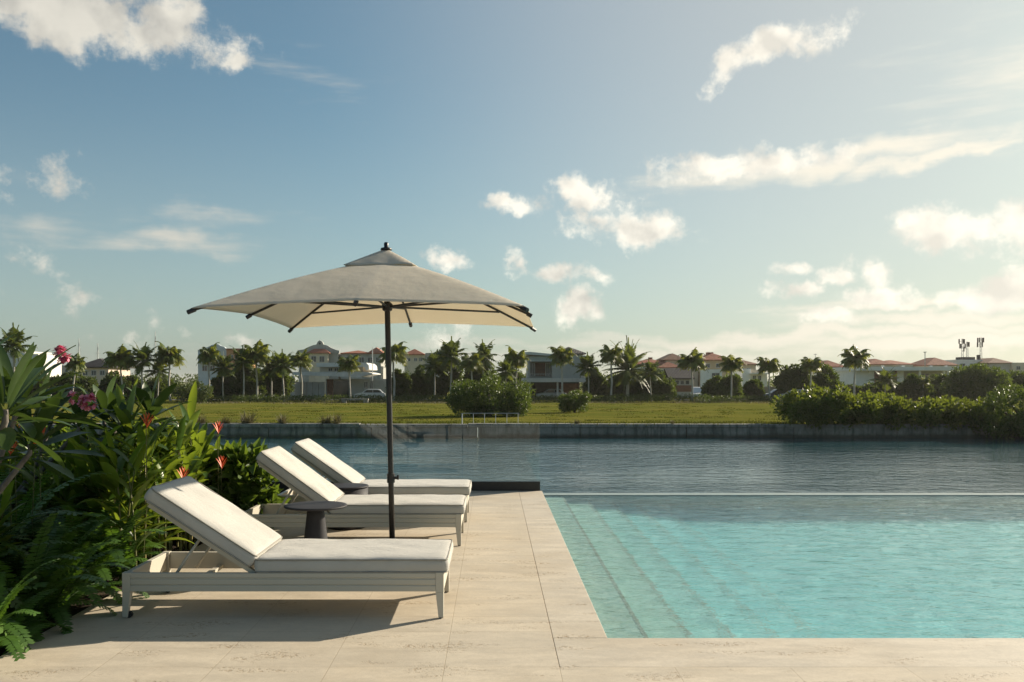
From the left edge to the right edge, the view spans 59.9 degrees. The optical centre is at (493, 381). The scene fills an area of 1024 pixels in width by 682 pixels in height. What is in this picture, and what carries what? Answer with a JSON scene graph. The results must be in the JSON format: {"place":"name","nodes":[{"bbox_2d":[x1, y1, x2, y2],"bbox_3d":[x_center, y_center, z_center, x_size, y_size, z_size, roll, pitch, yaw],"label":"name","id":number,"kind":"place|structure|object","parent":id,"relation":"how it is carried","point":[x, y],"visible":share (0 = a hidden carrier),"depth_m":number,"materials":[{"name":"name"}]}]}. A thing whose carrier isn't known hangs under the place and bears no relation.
{"place":"outdoors","nodes":[
{"label":"outdoors","id":0,"kind":"place"},
{"bbox_2d":[7,351,61,376],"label":"white house","id":1,"kind":"structure","parent":0,"point":[56,371],"depth_m":163.20,"materials":[{"name":"paint"}]},
{"bbox_2d":[62,358,133,384],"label":"dark roofed house","id":2,"kind":"structure","parent":0,"point":[93,368],"depth_m":150.00,"materials":[{"name":"stone"}]},
{"bbox_2d":[0,529,202,655],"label":"planting bed","id":3,"kind":"object","parent":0,"point":[75,609],"depth_m":6.09,"materials":[{"name":"soil"}]},
{"bbox_2d":[0,422,45,557],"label":"heliconia","id":4,"kind":"object","parent":3,"relation":"on","point":[6,494],"visible":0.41,"depth_m":5.92,"materials":[{"name":"green plant"}]},
{"bbox_2d":[0,559,70,660],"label":"fern","id":5,"kind":"object","parent":3,"relation":"on","point":[9,642],"visible":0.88,"depth_m":4.98,"materials":[{"name":"green plant"}]},
{"bbox_2d":[0,468,76,613],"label":"fern","id":6,"kind":"object","parent":3,"relation":"on","point":[16,600],"visible":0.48,"depth_m":5.57,"materials":[{"name":"green plant"}]},
{"bbox_2d":[0,468,85,557],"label":"fern","id":7,"kind":"object","parent":3,"relation":"on","point":[21,513],"visible":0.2,"depth_m":6.56,"materials":[{"name":"green plant"}]},
{"bbox_2d":[1,446,84,532],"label":"heliconia","id":8,"kind":"object","parent":3,"relation":"on","point":[29,477],"visible":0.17,"depth_m":7.03,"materials":[{"name":"green plant"}]},
{"bbox_2d":[0,506,89,645],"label":"fern","id":9,"kind":"object","parent":3,"relation":"on","point":[19,628],"visible":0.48,"depth_m":4.98,"materials":[{"name":"green plant"}]},
{"bbox_2d":[0,334,105,494],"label":"frangipani","id":10,"kind":"object","parent":3,"relation":"on","point":[19,383],"visible":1,"depth_m":5.38,"materials":[{"name":"green plant"}]},
{"bbox_2d":[0,519,107,628],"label":"fern","id":11,"kind":"object","parent":3,"relation":"on","point":[65,556],"visible":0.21,"depth_m":5.64,"materials":[{"name":"green plant"}]},
{"bbox_2d":[0,473,110,580],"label":"fern","id":12,"kind":"object","parent":3,"relation":"on","point":[28,519],"visible":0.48,"depth_m":6.25,"materials":[{"name":"green plant"}]},
{"bbox_2d":[0,513,120,635],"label":"fern","id":13,"kind":"object","parent":3,"relation":"on","point":[59,613],"visible":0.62,"depth_m":5.66,"materials":[{"name":"green plant"}]},
{"bbox_2d":[0,516,129,602],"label":"fern","id":14,"kind":"object","parent":3,"relation":"on","point":[18,563],"visible":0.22,"depth_m":5.81,"materials":[{"name":"green plant"}]},
{"bbox_2d":[22,438,109,528],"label":"heliconia","id":15,"kind":"object","parent":3,"relation":"on","point":[83,467],"visible":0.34,"depth_m":6.89,"materials":[{"name":"green plant"}]},
{"bbox_2d":[0,513,133,641],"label":"fern","id":16,"kind":"object","parent":3,"relation":"on","point":[27,593],"visible":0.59,"depth_m":5.46,"materials":[{"name":"green plant"}]},
{"bbox_2d":[7,382,145,510],"bbox_3d":[-3.576,0.766,7.848,0.856,1.524,1.241,0,0,33],"label":"frangipani","id":17,"kind":"object","parent":3,"relation":"on","point":[75,408],"visible":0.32,"depth_m":7.60,"materials":[{"name":"green plant"}]},
{"bbox_2d":[13,496,147,580],"bbox_3d":[-3.079,1.184,6.434,1.157,0.690,1.102,0,0,24],"label":"fern","id":18,"kind":"object","parent":3,"relation":"on","point":[103,572],"visible":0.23,"depth_m":6.32,"materials":[{"name":"green plant"}]},
{"bbox_2d":[17,508,149,604],"bbox_3d":[-2.953,1.222,6.260,1.029,0.613,0.980,0,0,-20],"label":"fern","id":19,"kind":"object","parent":3,"relation":"on","point":[114,594],"visible":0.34,"depth_m":6.12,"materials":[{"name":"green plant"}]},
{"bbox_2d":[33,424,136,524],"bbox_3d":[-3.342,0.939,7.303,0.745,1.173,0.998,0,0,-14],"label":"heliconia","id":20,"kind":"object","parent":3,"relation":"on","point":[70,446],"visible":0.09,"depth_m":7.33,"materials":[{"name":"green plant"}]},
{"bbox_2d":[23,507,176,582],"bbox_3d":[-2.857,1.211,6.665,1.197,0.638,1.233,0,0,-29],"label":"fern","id":21,"kind":"object","parent":3,"relation":"on","point":[123,535],"visible":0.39,"depth_m":6.56,"materials":[{"name":"green plant"}]},
{"bbox_2d":[67,393,174,562],"bbox_3d":[-2.970,0.807,7.106,0.741,1.436,0.886,0,0,-1],"label":"heliconia","id":22,"kind":"object","parent":3,"relation":"on","point":[149,475],"visible":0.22,"depth_m":7.13,"materials":[{"name":"green plant"}]},
{"bbox_2d":[58,428,189,580],"bbox_3d":[-2.875,0.937,6.908,1.001,1.177,0.748,0,0,-25],"label":"heliconia","id":23,"kind":"object","parent":3,"relation":"on","point":[115,484],"visible":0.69,"depth_m":6.85,"materials":[{"name":"green plant"}]},
{"bbox_2d":[67,372,191,468],"bbox_3d":[-3.352,0.719,7.554,1.137,1.618,2.054,0,0,0],"label":"frangipani","id":24,"kind":"object","parent":3,"relation":"on","point":[148,402],"visible":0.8,"depth_m":7.91,"materials":[{"name":"green plant"}]},
{"bbox_2d":[93,531,169,582],"bbox_3d":[-2.813,1.316,6.762,0.797,0.425,0.821,0,0,-33],"label":"fern","id":25,"kind":"object","parent":3,"relation":"on","point":[131,562],"visible":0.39,"depth_m":6.70,"materials":[{"name":"green plant"}]},
{"bbox_2d":[89,415,196,558],"bbox_3d":[-2.860,0.900,7.221,0.854,1.250,0.766,0,0,-44],"label":"heliconia","id":26,"kind":"object","parent":3,"relation":"on","point":[170,464],"visible":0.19,"depth_m":7.28,"materials":[{"name":"green plant"}]},
{"bbox_2d":[112,378,191,552],"bbox_3d":[-3.053,0.749,7.866,0.662,1.554,1.025,0,0,4],"label":"heliconia","id":27,"kind":"object","parent":3,"relation":"on","point":[123,417],"visible":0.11,"depth_m":7.74,"materials":[{"name":"green plant"}]},
{"bbox_2d":[132,424,181,564],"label":"heliconia","id":28,"kind":"object","parent":3,"relation":"on","point":[140,438],"visible":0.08,"depth_m":7.37,"materials":[{"name":"green plant"}]},
{"bbox_2d":[150,420,218,549],"bbox_3d":[-2.828,0.943,8.093,0.728,1.166,0.872,0,0,-16],"label":"heliconia","id":29,"kind":"object","parent":3,"relation":"on","point":[188,428],"visible":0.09,"depth_m":8.14,"materials":[{"name":"green plant"}]},
{"bbox_2d":[150,414,219,550],"bbox_3d":[-2.879,0.902,7.829,0.853,1.248,0.765,0,0,0],"label":"heliconia","id":30,"kind":"object","parent":3,"relation":"on","point":[189,463],"visible":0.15,"depth_m":7.83,"materials":[{"name":"green plant"}]},
{"bbox_2d":[167,381,220,541],"bbox_3d":[-2.897,0.756,8.489,0.656,1.540,1.016,0,0,-43],"label":"heliconia","id":31,"kind":"object","parent":3,"relation":"on","point":[198,439],"visible":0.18,"depth_m":8.45,"materials":[{"name":"green plant"}]},
{"bbox_2d":[168,410,233,536],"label":"heliconia","id":32,"kind":"object","parent":3,"relation":"on","point":[210,436],"visible":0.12,"depth_m":8.52,"materials":[{"name":"green plant"}]},
{"bbox_2d":[202,437,290,527],"bbox_3d":[-2.635,1.153,8.945,1.219,1.198,0.967,0,0,0],"label":"shrub","id":33,"kind":"object","parent":3,"relation":"on","point":[247,476],"visible":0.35,"depth_m":8.68,"materials":[{"name":"green plant"}]},
{"bbox_2d":[186,400,782,403],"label":"tall dry grass","id":34,"kind":"structure","parent":0,"point":[532,402],"depth_m":104.26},
{"bbox_2d":[178,420,804,425],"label":"lawn edge grass","id":35,"kind":"structure","parent":0,"point":[647,422],"depth_m":53.49,"materials":[{"name":"plant"}]},
{"bbox_2d":[0,382,1022,423],"bbox_3d":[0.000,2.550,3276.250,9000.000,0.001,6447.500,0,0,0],"label":"ground","id":36,"kind":"structure","parent":0,"point":[706,409],"depth_m":72.88,"materials":[{"name":"green plant"}]},
{"bbox_2d":[0,322,37,371],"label":"palm tree","id":37,"kind":"object","parent":36,"relation":"on","point":[17,339],"visible":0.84,"depth_m":114.71,"materials":[{"name":"plant"}]},
{"bbox_2d":[50,371,99,396],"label":"leafy tree","id":38,"kind":"object","parent":36,"relation":"on","point":[87,383],"visible":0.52,"depth_m":119.29,"materials":[{"name":"green plant"}]},
{"bbox_2d":[101,344,136,393],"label":"palm tree","id":39,"kind":"object","parent":36,"relation":"on","point":[118,358],"visible":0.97,"depth_m":111.51,"materials":[{"name":"plant"}]},
{"bbox_2d":[98,370,140,399],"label":"leafy tree","id":40,"kind":"object","parent":36,"relation":"on","point":[129,381],"visible":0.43,"depth_m":117.65,"materials":[{"name":"green plant"}]},
{"bbox_2d":[125,341,161,388],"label":"palm tree","id":41,"kind":"object","parent":36,"relation":"on","point":[143,355],"visible":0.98,"depth_m":112.10,"materials":[{"name":"plant"}]},
{"bbox_2d":[151,341,186,400],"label":"palm tree","id":42,"kind":"object","parent":36,"relation":"on","point":[168,355],"visible":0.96,"depth_m":113.86,"materials":[{"name":"plant"}]},
{"bbox_2d":[171,374,213,402],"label":"round bush","id":43,"kind":"object","parent":36,"relation":"on","point":[182,391],"visible":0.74,"depth_m":105.58,"materials":[{"name":"green plant"}]},
{"bbox_2d":[196,342,221,400],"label":"palm tree","id":44,"kind":"object","parent":36,"relation":"on","point":[205,356],"visible":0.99,"depth_m":113.01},
{"bbox_2d":[210,369,234,399],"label":"leafy tree","id":45,"kind":"object","parent":36,"relation":"on","point":[216,382],"visible":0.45,"depth_m":118.52,"materials":[{"name":"green plant"}]},
{"bbox_2d":[210,353,235,400],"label":"palm tree","id":46,"kind":"object","parent":36,"relation":"on","point":[223,365],"visible":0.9,"depth_m":114.06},
{"bbox_2d":[198,344,254,389],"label":"apartment block","id":47,"kind":"structure","parent":36,"relation":"on","point":[203,373],"depth_m":190.00,"materials":[{"name":"paint"}]},
{"bbox_2d":[226,345,258,398],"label":"palm tree","id":48,"kind":"object","parent":36,"relation":"on","point":[240,357],"visible":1,"depth_m":112.11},
{"bbox_2d":[228,363,266,400],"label":"leafy tree","id":49,"kind":"object","parent":36,"relation":"on","point":[236,385],"visible":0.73,"depth_m":116.83,"materials":[{"name":"green plant"}]},
{"bbox_2d":[238,339,272,399],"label":"palm tree","id":50,"kind":"object","parent":36,"relation":"on","point":[259,354],"visible":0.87,"depth_m":113.69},
{"bbox_2d":[262,367,295,399],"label":"leafy tree","id":51,"kind":"object","parent":36,"relation":"on","point":[277,386],"visible":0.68,"depth_m":119.42,"materials":[{"name":"green plant"}]},
{"bbox_2d":[268,349,299,395],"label":"palm tree","id":52,"kind":"object","parent":36,"relation":"on","point":[283,359],"visible":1,"depth_m":113.07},
{"bbox_2d":[204,393,385,401],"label":"hedge","id":53,"kind":"object","parent":36,"relation":"on","point":[253,398],"visible":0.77,"depth_m":108.83,"materials":[{"name":"green plant"}]},
{"bbox_2d":[289,348,313,400],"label":"palm tree","id":54,"kind":"object","parent":36,"relation":"on","point":[303,360],"visible":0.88,"depth_m":115.89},
{"bbox_2d":[292,347,385,398],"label":"modern villa","id":55,"kind":"object","parent":36,"relation":"on","point":[337,386],"visible":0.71,"depth_m":130.50,"materials":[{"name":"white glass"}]},
{"bbox_2d":[335,355,360,398],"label":"palm tree","id":56,"kind":"object","parent":36,"relation":"on","point":[350,363],"visible":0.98,"depth_m":116.62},
{"bbox_2d":[297,340,438,393],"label":"villa","id":57,"kind":"object","parent":36,"relation":"on","point":[320,351],"visible":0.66,"depth_m":185.00,"materials":[{"name":"paint"}]},
{"bbox_2d":[377,341,409,400],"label":"palm tree","id":58,"kind":"object","parent":36,"relation":"on","point":[398,352],"visible":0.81,"depth_m":116.04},
{"bbox_2d":[385,368,412,400],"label":"leafy tree","id":59,"kind":"object","parent":36,"relation":"on","point":[403,384],"visible":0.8,"depth_m":117.86,"materials":[{"name":"green plant"}]},
{"bbox_2d":[408,364,432,399],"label":"leafy tree","id":60,"kind":"object","parent":36,"relation":"on","point":[419,386],"visible":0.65,"depth_m":120.74,"materials":[{"name":"green plant"}]},
{"bbox_2d":[419,349,452,394],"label":"palm tree","id":61,"kind":"object","parent":36,"relation":"on","point":[432,366],"visible":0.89,"depth_m":116.17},
{"bbox_2d":[424,346,463,397],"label":"leafy tree","id":62,"kind":"object","parent":36,"relation":"on","point":[442,383],"visible":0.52,"depth_m":118.93,"materials":[{"name":"green plant"}]},
{"bbox_2d":[434,336,469,393],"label":"palm tree","id":63,"kind":"object","parent":36,"relation":"on","point":[451,346],"visible":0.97,"depth_m":115.10,"materials":[{"name":"plant"}]},
{"bbox_2d":[457,351,487,379],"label":"palm tree","id":64,"kind":"object","parent":36,"relation":"on","point":[473,362],"visible":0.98,"depth_m":112.19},
{"bbox_2d":[444,369,535,416],"bbox_3d":[-0.239,1.130,65.610,6.840,4.079,5.090,0,0,0],"label":"bush","id":65,"kind":"object","parent":36,"relation":"on","point":[466,396],"visible":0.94,"depth_m":64.53,"materials":[{"name":"green plant"}]},
{"bbox_2d":[501,345,530,388],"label":"palm tree","id":66,"kind":"object","parent":36,"relation":"on","point":[520,360],"visible":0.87,"depth_m":115.96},
{"bbox_2d":[521,347,585,398],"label":"two storey house","id":67,"kind":"structure","parent":36,"relation":"on","point":[541,376],"depth_m":125.10,"materials":[{"name":"white paint"}]},
{"bbox_2d":[546,345,576,393],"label":"palm tree","id":68,"kind":"object","parent":36,"relation":"on","point":[561,356],"visible":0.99,"depth_m":111.70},
{"bbox_2d":[557,389,591,412],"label":"bush","id":69,"kind":"object","parent":36,"relation":"on","point":[569,402],"visible":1,"depth_m":72.20,"materials":[{"name":"green plant"}]},
{"bbox_2d":[574,352,604,391],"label":"palm tree","id":70,"kind":"object","parent":36,"relation":"on","point":[587,360],"visible":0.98,"depth_m":114.14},
{"bbox_2d":[581,367,610,400],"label":"leafy tree","id":71,"kind":"object","parent":36,"relation":"on","point":[597,384],"visible":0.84,"depth_m":117.87,"materials":[{"name":"green plant"}]},
{"bbox_2d":[597,341,625,398],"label":"palm tree","id":72,"kind":"object","parent":36,"relation":"on","point":[609,355],"visible":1,"depth_m":113.83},
{"bbox_2d":[600,335,661,399],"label":"palm tree","id":73,"kind":"object","parent":36,"relation":"on","point":[630,366],"visible":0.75,"depth_m":116.01,"materials":[{"name":"plant"}]},
{"bbox_2d":[629,368,676,400],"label":"leafy tree","id":74,"kind":"object","parent":36,"relation":"on","point":[664,385],"visible":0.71,"depth_m":118.13,"materials":[{"name":"green plant"}]},
{"bbox_2d":[606,393,710,401],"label":"hedge","id":75,"kind":"object","parent":36,"relation":"on","point":[654,397],"visible":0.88,"depth_m":108.89,"materials":[{"name":"green plant"}]},
{"bbox_2d":[663,368,694,397],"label":"slate roofed cottage","id":76,"kind":"structure","parent":36,"relation":"on","point":[683,386],"depth_m":140.00,"materials":[{"name":"grey wood"}]},
{"bbox_2d":[675,347,708,397],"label":"palm tree","id":77,"kind":"object","parent":36,"relation":"on","point":[693,359],"visible":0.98,"depth_m":112.77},
{"bbox_2d":[630,352,756,386],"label":"red roofed mansion","id":78,"kind":"structure","parent":36,"relation":"on","point":[712,360],"depth_m":192.00,"materials":[{"name":"paint"}]},
{"bbox_2d":[700,373,744,400],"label":"leafy tree","id":79,"kind":"object","parent":36,"relation":"on","point":[717,385],"visible":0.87,"depth_m":116.36,"materials":[{"name":"green plant"}]},
{"bbox_2d":[718,354,745,397],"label":"palm tree","id":80,"kind":"object","parent":36,"relation":"on","point":[731,364],"visible":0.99,"depth_m":114.31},
{"bbox_2d":[700,369,767,386],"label":"white villa","id":81,"kind":"object","parent":36,"relation":"on","point":[748,374],"visible":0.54,"depth_m":165.45,"materials":[{"name":"paint"}]},
{"bbox_2d":[700,394,794,401],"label":"hedge","id":82,"kind":"object","parent":36,"relation":"on","point":[722,399],"visible":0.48,"depth_m":110.88,"materials":[{"name":"green plant"}]},
{"bbox_2d":[742,379,765,399],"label":"leafy tree","id":83,"kind":"object","parent":36,"relation":"on","point":[753,387],"visible":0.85,"depth_m":119.81,"materials":[{"name":"green plant"}]},
{"bbox_2d":[754,357,782,399],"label":"palm tree","id":84,"kind":"object","parent":36,"relation":"on","point":[768,366],"visible":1,"depth_m":112.89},
{"bbox_2d":[772,364,811,394],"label":"leafy tree","id":85,"kind":"object","parent":36,"relation":"on","point":[791,377],"visible":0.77,"depth_m":117.52,"materials":[{"name":"green plant"}]},
{"bbox_2d":[798,356,822,387],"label":"palm tree","id":86,"kind":"object","parent":36,"relation":"on","point":[812,365],"visible":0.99,"depth_m":116.11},
{"bbox_2d":[807,362,844,393],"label":"leafy tree","id":87,"kind":"object","parent":36,"relation":"on","point":[828,376],"visible":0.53,"depth_m":120.39,"materials":[{"name":"green plant"}]},
{"bbox_2d":[837,344,873,395],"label":"palm tree","id":88,"kind":"object","parent":36,"relation":"on","point":[854,358],"visible":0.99,"depth_m":113.81,"materials":[{"name":"plant"}]},
{"bbox_2d":[769,381,991,431],"bbox_3d":[22.928,1.576,52.568,12.992,3.285,4.606,0,0,0],"label":"shore bush","id":89,"kind":"object","parent":36,"relation":"on","point":[819,406],"visible":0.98,"depth_m":51.45,"materials":[{"name":"green plant"}]},
{"bbox_2d":[868,367,902,390],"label":"palm tree","id":90,"kind":"object","parent":36,"relation":"on","point":[887,382],"visible":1,"depth_m":115.07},
{"bbox_2d":[898,373,936,400],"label":"leafy tree","id":91,"kind":"object","parent":36,"relation":"on","point":[912,388],"visible":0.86,"depth_m":116.42,"materials":[{"name":"green plant"}]},
{"bbox_2d":[936,362,1016,401],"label":"leafy tree","id":92,"kind":"object","parent":36,"relation":"on","point":[975,381],"visible":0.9,"depth_m":110.39,"materials":[{"name":"green plant"}]},
{"bbox_2d":[967,384,1023,438],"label":"shore bush","id":93,"kind":"object","parent":36,"relation":"on","point":[1005,417],"visible":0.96,"depth_m":50.69,"materials":[{"name":"green plant"}]},
{"bbox_2d":[0,491,1023,681],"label":"deck","id":94,"kind":"structure","parent":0,"point":[492,625],"depth_m":5.14,"materials":[{"name":"stone"}]},
{"bbox_2d":[122,476,452,617],"bbox_3d":[-1.306,1.078,5.935,2.054,0.825,0.722,0,0,0],"label":"sun lounger","id":95,"kind":"object","parent":94,"relation":"on","point":[265,557],"visible":1,"depth_m":5.58,"materials":[{"name":"fabric"}]},
{"bbox_2d":[284,501,346,538],"bbox_3d":[-1.420,1.238,7.100,0.500,0.504,0.500,0,0,0],"label":"side table","id":96,"kind":"object","parent":94,"relation":"on","point":[315,526],"visible":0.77,"depth_m":7.03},
{"bbox_2d":[327,483,368,529],"bbox_3d":[-1.500,1.275,9.070,0.456,0.430,0.456,0,0,0],"label":"side table","id":97,"kind":"object","parent":94,"relation":"on","point":[354,488],"visible":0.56,"depth_m":8.92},
{"bbox_2d":[245,446,466,545],"bbox_3d":[-1.283,1.061,8.390,2.055,0.858,0.722,0,0,0],"label":"sun lounger","id":98,"kind":"object","parent":94,"relation":"on","point":[294,474],"visible":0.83,"depth_m":8.04,"materials":[{"name":"fabric"}]},
{"bbox_2d":[186,242,535,538],"bbox_3d":[-0.905,0.149,7.603,2.497,2.682,2.497,0,0,4],"label":"parasol","id":99,"kind":"object","parent":94,"relation":"on","point":[386,286],"visible":0.98,"depth_m":7.31,"materials":[{"name":"fabric"}]},
{"bbox_2d":[278,438,471,521],"bbox_3d":[-1.268,1.065,9.750,2.056,0.849,0.722,0,0,0],"label":"sun lounger","id":100,"kind":"object","parent":94,"relation":"on","point":[321,460],"visible":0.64,"depth_m":9.43,"materials":[{"name":"fabric"}]},
{"bbox_2d":[0,0,1023,436],"label":"sky","id":101,"kind":"structure","parent":0,"point":[788,181],"materials":[{"name":"blue"}]},
{"bbox_2d":[13,437,1023,492],"bbox_3d":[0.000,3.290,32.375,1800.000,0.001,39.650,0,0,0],"label":"canal water","id":102,"kind":"structure","parent":0,"point":[773,465],"depth_m":36.02,"materials":[{"name":"teal liquid"}]},
{"bbox_2d":[833,366,962,385],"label":"modern house","id":103,"kind":"structure","parent":0,"point":[863,376],"depth_m":150.00,"materials":[{"name":"white paint"}]},
{"bbox_2d":[979,358,1023,373],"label":"house","id":104,"kind":"structure","parent":0,"point":[1003,364],"depth_m":225.00,"materials":[{"name":"paint"}]},
{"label":"pool shell","id":105,"kind":"structure","parent":0,"visible":0},
{"bbox_2d":[519,491,1023,666],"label":"pool coping","id":106,"kind":"object","parent":105,"relation":"on","point":[580,638],"visible":0.67,"depth_m":4.99,"materials":[{"name":"stone"}]},
{"bbox_2d":[543,493,1023,495],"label":"pool weir","id":107,"kind":"object","parent":105,"relation":"on","point":[783,494],"visible":0.16,"depth_m":12.06,"materials":[{"name":"stone"}]},
{"bbox_2d":[544,496,1023,637],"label":"pool water","id":108,"kind":"structure","parent":105,"relation":"in","point":[799,566],"depth_m":7.49,"materials":[{"name":"liquid"}]},
{"label":"canal bed","id":109,"kind":"structure","parent":0,"visible":0},
{"bbox_2d":[19,423,1022,437],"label":"sea wall","id":110,"kind":"structure","parent":109,"relation":"on","point":[602,430],"depth_m":52.00,"materials":[{"name":"concrete"}]},
{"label":"bank wall","id":111,"kind":"structure","parent":0,"visible":0},
{"bbox_2d":[18,424,539,492],"bbox_3d":[-4.430,1.090,12.155,10.140,1.000,0.110,0,0,0],"label":"glass balustrade","id":112,"kind":"object","parent":111,"relation":"on","point":[505,485],"visible":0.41,"depth_m":12.10,"materials":[{"name":"glass"}]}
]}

